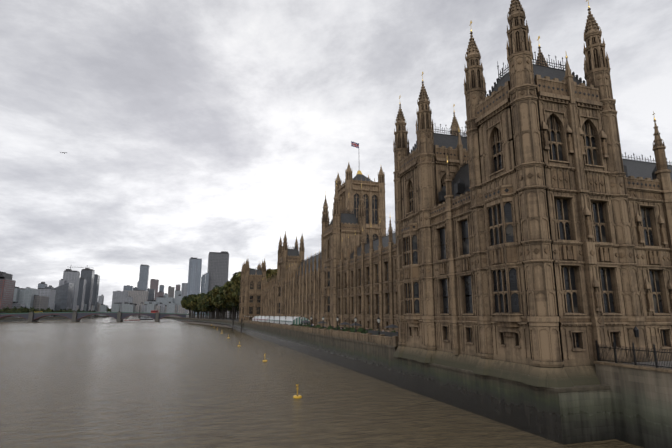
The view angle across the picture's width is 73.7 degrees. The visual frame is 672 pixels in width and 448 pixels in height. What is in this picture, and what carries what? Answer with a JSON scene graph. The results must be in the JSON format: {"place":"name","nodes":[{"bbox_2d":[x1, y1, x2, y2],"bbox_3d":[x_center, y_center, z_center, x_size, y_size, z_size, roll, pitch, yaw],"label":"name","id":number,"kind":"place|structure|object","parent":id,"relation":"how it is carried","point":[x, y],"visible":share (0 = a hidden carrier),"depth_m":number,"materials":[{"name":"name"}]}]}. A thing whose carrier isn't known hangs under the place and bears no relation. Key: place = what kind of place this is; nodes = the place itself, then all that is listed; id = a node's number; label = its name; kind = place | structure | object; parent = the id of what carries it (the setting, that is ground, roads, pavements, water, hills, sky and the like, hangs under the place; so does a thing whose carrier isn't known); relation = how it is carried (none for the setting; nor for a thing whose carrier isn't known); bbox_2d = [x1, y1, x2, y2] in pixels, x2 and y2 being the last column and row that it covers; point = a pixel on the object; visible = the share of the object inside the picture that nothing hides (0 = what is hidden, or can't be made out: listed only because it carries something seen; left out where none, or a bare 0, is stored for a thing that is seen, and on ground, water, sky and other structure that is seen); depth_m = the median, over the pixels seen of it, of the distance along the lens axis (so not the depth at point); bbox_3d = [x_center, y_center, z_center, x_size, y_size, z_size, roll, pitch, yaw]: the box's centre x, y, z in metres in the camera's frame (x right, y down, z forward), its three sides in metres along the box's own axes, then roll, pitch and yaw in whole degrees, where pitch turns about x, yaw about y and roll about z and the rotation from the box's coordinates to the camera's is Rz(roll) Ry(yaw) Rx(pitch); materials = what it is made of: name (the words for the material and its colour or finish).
{"place":"outdoors","nodes":[
{"label":"outdoors","id":0,"kind":"place"},
{"bbox_2d":[0,316,109,321],"bbox_3d":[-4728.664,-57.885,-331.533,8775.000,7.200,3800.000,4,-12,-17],"label":"bank ground","id":1,"kind":"structure","parent":0,"point":[10,319],"depth_m":807.57,"materials":[{"name":"grey concrete"}]},
{"bbox_2d":[12,306,20,312],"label":"tree","id":2,"kind":"object","parent":1,"relation":"on","point":[14,310],"visible":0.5,"depth_m":698.80,"materials":[{"name":"green plant"}]},
{"bbox_2d":[18,306,26,312],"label":"tree","id":3,"kind":"object","parent":1,"relation":"on","point":[22,309],"visible":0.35,"depth_m":726.39,"materials":[{"name":"green plant"}]},
{"bbox_2d":[0,251,238,317],"bbox_3d":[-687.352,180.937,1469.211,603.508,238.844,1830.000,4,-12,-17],"label":"city skyline","id":4,"kind":"structure","parent":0,"point":[73,290],"depth_m":1230.61,"materials":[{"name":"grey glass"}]},
{"bbox_2d":[164,316,238,329],"bbox_3d":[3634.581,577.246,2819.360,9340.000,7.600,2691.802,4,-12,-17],"label":"embankment","id":5,"kind":"structure","parent":0,"point":[228,322],"depth_m":485.47,"materials":[{"name":"grey stone"}]},
{"bbox_2d":[181,294,192,317],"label":"tree","id":6,"kind":"object","parent":5,"relation":"on","point":[184,303],"visible":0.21,"depth_m":631.05,"materials":[{"name":"green plant"}]},
{"bbox_2d":[186,294,195,317],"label":"tree","id":7,"kind":"object","parent":5,"relation":"on","point":[188,300],"visible":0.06,"depth_m":620.76,"materials":[{"name":"green plant"}]},
{"bbox_2d":[192,306,200,317],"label":"tree","id":8,"kind":"object","parent":5,"relation":"on","point":[194,309],"visible":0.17,"depth_m":559.46,"materials":[{"name":"green plant"}]},
{"bbox_2d":[190,293,203,317],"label":"tree","id":9,"kind":"object","parent":5,"relation":"on","point":[193,299],"visible":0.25,"depth_m":546.01,"materials":[{"name":"green plant"}]},
{"bbox_2d":[197,294,205,317],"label":"tree","id":10,"kind":"object","parent":5,"relation":"on","point":[200,299],"visible":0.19,"depth_m":537.15,"materials":[{"name":"green plant"}]},
{"bbox_2d":[197,303,207,317],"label":"tree","id":11,"kind":"object","parent":5,"relation":"on","point":[199,307],"visible":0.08,"depth_m":527.48,"materials":[{"name":"green plant"}]},
{"bbox_2d":[201,301,212,318],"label":"tree","id":12,"kind":"object","parent":5,"relation":"on","point":[204,308],"visible":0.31,"depth_m":493.78,"materials":[{"name":"green plant"}]},
{"bbox_2d":[204,295,214,318],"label":"tree","id":13,"kind":"object","parent":5,"relation":"on","point":[205,297],"visible":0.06,"depth_m":488.62,"materials":[{"name":"green plant"}]},
{"bbox_2d":[206,285,220,318],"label":"tree","id":14,"kind":"object","parent":5,"relation":"on","point":[209,297],"visible":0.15,"depth_m":455.18,"materials":[{"name":"green plant"}]},
{"bbox_2d":[207,303,219,318],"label":"tree","id":15,"kind":"object","parent":5,"relation":"on","point":[210,305],"depth_m":462.49,"materials":[{"name":"green plant"}]},
{"bbox_2d":[211,285,223,318],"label":"tree","id":16,"kind":"object","parent":5,"relation":"on","point":[215,292],"visible":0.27,"depth_m":428.87,"materials":[{"name":"green plant"}]},
{"bbox_2d":[213,299,227,318],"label":"tree","id":17,"kind":"object","parent":5,"relation":"on","point":[221,307],"visible":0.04,"depth_m":427.24,"materials":[{"name":"green plant"}]},
{"bbox_2d":[218,296,231,310],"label":"tree","id":18,"kind":"object","parent":5,"relation":"on","point":[223,304],"visible":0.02,"depth_m":413.90,"materials":[{"name":"green plant"}]},
{"bbox_2d":[219,286,233,319],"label":"tree","id":19,"kind":"object","parent":5,"relation":"on","point":[222,296],"visible":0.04,"depth_m":389.50,"materials":[{"name":"green plant"}]},
{"bbox_2d":[223,289,235,303],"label":"tree","id":20,"kind":"object","parent":5,"relation":"on","point":[226,296],"visible":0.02,"depth_m":341.99,"materials":[{"name":"green plant"}]},
{"bbox_2d":[223,280,239,303],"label":"tree","id":21,"kind":"object","parent":5,"relation":"on","point":[230,287],"visible":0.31,"depth_m":330.39,"materials":[{"name":"green plant"}]},
{"bbox_2d":[232,286,239,301],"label":"tree","id":22,"kind":"object","parent":5,"relation":"on","point":[236,295],"visible":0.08,"depth_m":325.69,"materials":[{"name":"green plant"}]},
{"bbox_2d":[230,268,251,283],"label":"tree","id":23,"kind":"object","parent":5,"relation":"on","point":[235,279],"visible":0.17,"depth_m":333.92,"materials":[{"name":"green plant"}]},
{"bbox_2d":[266,268,276,279],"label":"tree","id":24,"kind":"object","parent":5,"relation":"on","point":[270,272],"visible":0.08,"depth_m":309.30,"materials":[{"name":"green plant"}]},
{"bbox_2d":[178,321,230,327],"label":"foreshore ground","id":25,"kind":"structure","parent":0,"point":[205,324],"depth_m":473.09,"materials":[{"name":"brown"}]},
{"bbox_2d":[296,252,320,274],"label":"palace roof","id":26,"kind":"structure","parent":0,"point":[309,259],"depth_m":187.77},
{"bbox_2d":[263,281,265,315],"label":"palace bay","id":27,"kind":"object","parent":26,"relation":"attached to","point":[264,298],"visible":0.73,"depth_m":256.22,"materials":[{"name":"stone"}]},
{"bbox_2d":[260,278,270,315],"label":"palace bay","id":28,"kind":"object","parent":26,"relation":"attached to","point":[261,299],"visible":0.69,"depth_m":266.71,"materials":[{"name":"stone"}]},
{"bbox_2d":[264,279,266,315],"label":"palace bay","id":29,"kind":"object","parent":26,"relation":"attached to","point":[265,299],"visible":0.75,"depth_m":251.24,"materials":[{"name":"stone"}]},
{"bbox_2d":[262,280,270,315],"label":"palace bay","id":30,"kind":"object","parent":26,"relation":"attached to","point":[262,297],"visible":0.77,"depth_m":261.21,"materials":[{"name":"stone"}]},
{"bbox_2d":[266,278,268,315],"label":"palace bay","id":31,"kind":"object","parent":26,"relation":"attached to","point":[267,296],"visible":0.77,"depth_m":246.26,"materials":[{"name":"stone"}]},
{"bbox_2d":[267,279,270,315],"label":"palace bay","id":32,"kind":"object","parent":26,"relation":"attached to","point":[268,298],"visible":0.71,"depth_m":240.99,"materials":[{"name":"stone"}]},
{"bbox_2d":[269,275,271,315],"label":"palace bay","id":33,"kind":"object","parent":26,"relation":"attached to","point":[270,298],"visible":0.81,"depth_m":236.36,"materials":[{"name":"stone"}]},
{"bbox_2d":[271,277,273,315],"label":"palace bay","id":34,"kind":"object","parent":26,"relation":"attached to","point":[272,295],"visible":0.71,"depth_m":231.01,"materials":[{"name":"stone"}]},
{"bbox_2d":[272,278,275,315],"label":"palace bay","id":35,"kind":"object","parent":26,"relation":"attached to","point":[273,296],"visible":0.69,"depth_m":225.61,"materials":[{"name":"stone"}]},
{"bbox_2d":[274,276,276,315],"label":"facade bay","id":36,"kind":"object","parent":26,"relation":"attached to","point":[275,297],"visible":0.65,"depth_m":220.57,"materials":[{"name":"stone"}]},
{"bbox_2d":[284,271,293,315],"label":"facade bay","id":37,"kind":"object","parent":26,"relation":"attached to","point":[285,292],"visible":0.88,"depth_m":197.78,"materials":[{"name":"stone"}]},
{"bbox_2d":[276,228,304,315],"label":"palace tower","id":38,"kind":"structure","parent":26,"relation":"attached to","point":[287,257],"depth_m":207.82,"materials":[{"name":"stone"}]},
{"bbox_2d":[286,266,299,315],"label":"facade bay","id":39,"kind":"object","parent":26,"relation":"attached to","point":[287,307],"visible":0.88,"depth_m":192.90,"materials":[{"name":"stone"}]},
{"bbox_2d":[289,269,299,316],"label":"facade bay","id":40,"kind":"object","parent":26,"relation":"attached to","point":[290,293],"visible":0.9,"depth_m":187.48,"materials":[{"name":"stone"}]},
{"bbox_2d":[291,264,302,316],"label":"facade bay","id":41,"kind":"object","parent":26,"relation":"attached to","point":[293,294],"visible":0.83,"depth_m":182.73,"materials":[{"name":"stone"}]},
{"bbox_2d":[294,262,305,316],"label":"facade bay","id":42,"kind":"object","parent":26,"relation":"attached to","point":[296,293],"visible":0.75,"depth_m":177.90,"materials":[{"name":"stone"}]},
{"bbox_2d":[297,261,309,316],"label":"facade bay","id":43,"kind":"object","parent":26,"relation":"attached to","point":[298,296],"visible":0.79,"depth_m":172.68,"materials":[{"name":"stone"}]},
{"bbox_2d":[300,261,313,316],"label":"facade bay","id":44,"kind":"object","parent":26,"relation":"attached to","point":[302,298],"visible":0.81,"depth_m":167.37,"materials":[{"name":"stone"}]},
{"bbox_2d":[303,257,317,317],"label":"facade bay","id":45,"kind":"object","parent":26,"relation":"attached to","point":[306,290],"visible":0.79,"depth_m":162.69,"materials":[{"name":"stone"}]},
{"bbox_2d":[307,256,317,324],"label":"facade bay","id":46,"kind":"object","parent":26,"relation":"attached to","point":[309,297],"visible":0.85,"depth_m":157.34,"materials":[{"name":"stone"}]},
{"bbox_2d":[311,254,316,325],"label":"facade bay","id":47,"kind":"object","parent":26,"relation":"attached to","point":[313,295],"visible":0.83,"depth_m":152.20,"materials":[{"name":"stone"}]},
{"bbox_2d":[315,249,320,325],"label":"facade bay","id":48,"kind":"object","parent":26,"relation":"attached to","point":[317,294],"visible":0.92,"depth_m":147.36,"materials":[{"name":"stone"}]},
{"bbox_2d":[319,269,320,326],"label":"facade bay","id":49,"kind":"object","parent":26,"relation":"attached to","point":[320,300],"visible":0.08,"depth_m":143.76,"materials":[{"name":"stone"}]},
{"bbox_2d":[321,182,366,327],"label":"palace tower","id":50,"kind":"structure","parent":26,"relation":"attached to","point":[339,230],"depth_m":133.50,"materials":[{"name":"stone"}]},
{"bbox_2d":[336,243,360,326],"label":"facade bay","id":51,"kind":"object","parent":26,"relation":"attached to","point":[339,268],"visible":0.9,"depth_m":124.93,"materials":[{"name":"stone"}]},
{"bbox_2d":[342,237,368,327],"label":"facade bay","id":52,"kind":"object","parent":26,"relation":"attached to","point":[346,291],"visible":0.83,"depth_m":120.48,"materials":[{"name":"stone"}]},
{"bbox_2d":[349,234,376,328],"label":"facade bay","id":53,"kind":"object","parent":26,"relation":"attached to","point":[353,292],"visible":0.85,"depth_m":115.37,"materials":[{"name":"stone"}]},
{"bbox_2d":[356,230,385,328],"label":"facade bay","id":54,"kind":"object","parent":26,"relation":"attached to","point":[360,294],"visible":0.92,"depth_m":109.97,"materials":[{"name":"stone"}]},
{"bbox_2d":[364,229,394,330],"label":"facade bay","id":55,"kind":"object","parent":26,"relation":"attached to","point":[368,286],"visible":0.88,"depth_m":104.91,"materials":[{"name":"stone"}]},
{"bbox_2d":[372,222,395,330],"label":"facade bay","id":56,"kind":"object","parent":26,"relation":"attached to","point":[377,285],"visible":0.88,"depth_m":99.83,"materials":[{"name":"stone"}]},
{"bbox_2d":[381,217,395,331],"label":"facade bay","id":57,"kind":"object","parent":26,"relation":"attached to","point":[387,291],"visible":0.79,"depth_m":94.63,"materials":[{"name":"stone"}]},
{"bbox_2d":[392,244,397,331],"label":"facade bay","id":58,"kind":"object","parent":26,"relation":"attached to","point":[395,308],"visible":0.12,"depth_m":91.30,"materials":[{"name":"stone"}]},
{"bbox_2d":[0,317,643,447],"bbox_3d":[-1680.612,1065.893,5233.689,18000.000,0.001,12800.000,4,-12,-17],"label":"river water","id":59,"kind":"structure","parent":0,"point":[108,382],"depth_m":56.41,"materials":[{"name":"brown liquid"}]},
{"bbox_2d":[0,307,208,321],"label":"bridge","id":60,"kind":"structure","parent":59,"relation":"in","point":[76,316],"depth_m":630.11,"materials":[{"name":"grey stone"}]},
{"bbox_2d":[0,312,242,331],"bbox_3d":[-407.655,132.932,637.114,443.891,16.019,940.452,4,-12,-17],"label":"piers and dolphins","id":61,"kind":"object","parent":59,"relation":"in","point":[232,323],"visible":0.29,"depth_m":317.05,"materials":[{"name":"brown"}]},
{"bbox_2d":[124,316,139,319],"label":"cruiser boat","id":62,"kind":"object","parent":59,"relation":"on","point":[133,318],"visible":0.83,"depth_m":782.10,"materials":[{"name":"white"}]},
{"bbox_2d":[140,316,152,319],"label":"tug boat","id":63,"kind":"object","parent":59,"relation":"on","point":[142,318],"visible":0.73,"depth_m":859.69,"materials":[{"name":"grey"}]},
{"bbox_2d":[293,384,301,398],"bbox_3d":[-4.924,21.262,57.042,1.147,1.800,1.148,4,-8,-38],"label":"buoy","id":64,"kind":"object","parent":59,"relation":"on","point":[297,396],"visible":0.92,"depth_m":56.92,"materials":[{"name":"yellow"}]},
{"bbox_2d":[0,0,671,308],"label":"sky","id":65,"kind":"structure","parent":0,"point":[186,129],"materials":[{"name":"grey"}]},
{"bbox_2d":[335,163,385,242],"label":"tower","id":66,"kind":"structure","parent":0,"point":[373,192],"depth_m":293.99,"materials":[{"name":"stone"}]},
{"bbox_2d":[351,141,358,147],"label":"union flag","id":67,"kind":"object","parent":66,"relation":"attached to","point":[354,144],"visible":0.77,"depth_m":310.55,"materials":[{"name":"multicoloured fabric"}]},
{"bbox_2d":[238,320,671,447],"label":"embankment wall","id":68,"kind":"structure","parent":0,"point":[629,403],"depth_m":40.68,"materials":[{"name":"stone"}]},
{"bbox_2d":[238,259,260,323],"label":"palace tower","id":69,"kind":"structure","parent":68,"relation":"on","point":[241,289],"depth_m":291.29,"materials":[{"name":"stone"}]},
{"bbox_2d":[242,258,265,324],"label":"palace tower","id":70,"kind":"structure","parent":68,"relation":"on","point":[252,288],"depth_m":272.02,"materials":[{"name":"stone"}]},
{"bbox_2d":[252,316,271,321],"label":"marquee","id":71,"kind":"object","parent":68,"relation":"on","point":[262,319],"visible":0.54,"depth_m":214.55,"materials":[{"name":"grey fabric"}]},
{"bbox_2d":[267,316,309,324],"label":"marquee","id":72,"kind":"object","parent":68,"relation":"on","point":[290,320],"visible":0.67,"depth_m":155.93,"materials":[{"name":"grey fabric"}]},
{"bbox_2d":[290,320,397,336],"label":"terrace furniture","id":73,"kind":"object","parent":68,"relation":"on","point":[392,333],"visible":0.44,"depth_m":92.74,"materials":[{"name":"grey"}]},
{"bbox_2d":[377,317,379,334],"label":"terrace lamp","id":74,"kind":"object","parent":68,"relation":"on","point":[378,320],"visible":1,"depth_m":73.38,"materials":[{"name":"black metal"}]},
{"bbox_2d":[393,72,467,362],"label":"palace tower","id":75,"kind":"structure","parent":68,"relation":"on","point":[419,172],"depth_m":64.27,"materials":[{"name":"stone"}]},
{"bbox_2d":[429,157,480,370],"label":"palace link block","id":76,"kind":"structure","parent":68,"relation":"on","point":[455,316],"depth_m":54.82,"materials":[{"name":"brown stone"}]},
{"bbox_2d":[463,0,649,387],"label":"palace tower","id":77,"kind":"structure","parent":68,"relation":"on","point":[557,285],"depth_m":44.30,"materials":[{"name":"stone"}]},
{"bbox_2d":[595,326,671,368],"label":"railing","id":78,"kind":"object","parent":68,"relation":"on","point":[636,334],"visible":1,"depth_m":37.43,"materials":[{"name":"black metal"}]},
{"bbox_2d":[622,111,671,361],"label":"building wing","id":79,"kind":"structure","parent":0,"point":[649,187],"depth_m":46.62,"materials":[{"name":"brown stone"}]},
{"bbox_2d":[626,361,671,368],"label":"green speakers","id":80,"kind":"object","parent":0,"point":[658,363],"depth_m":40.80,"materials":[{"name":"grey"}]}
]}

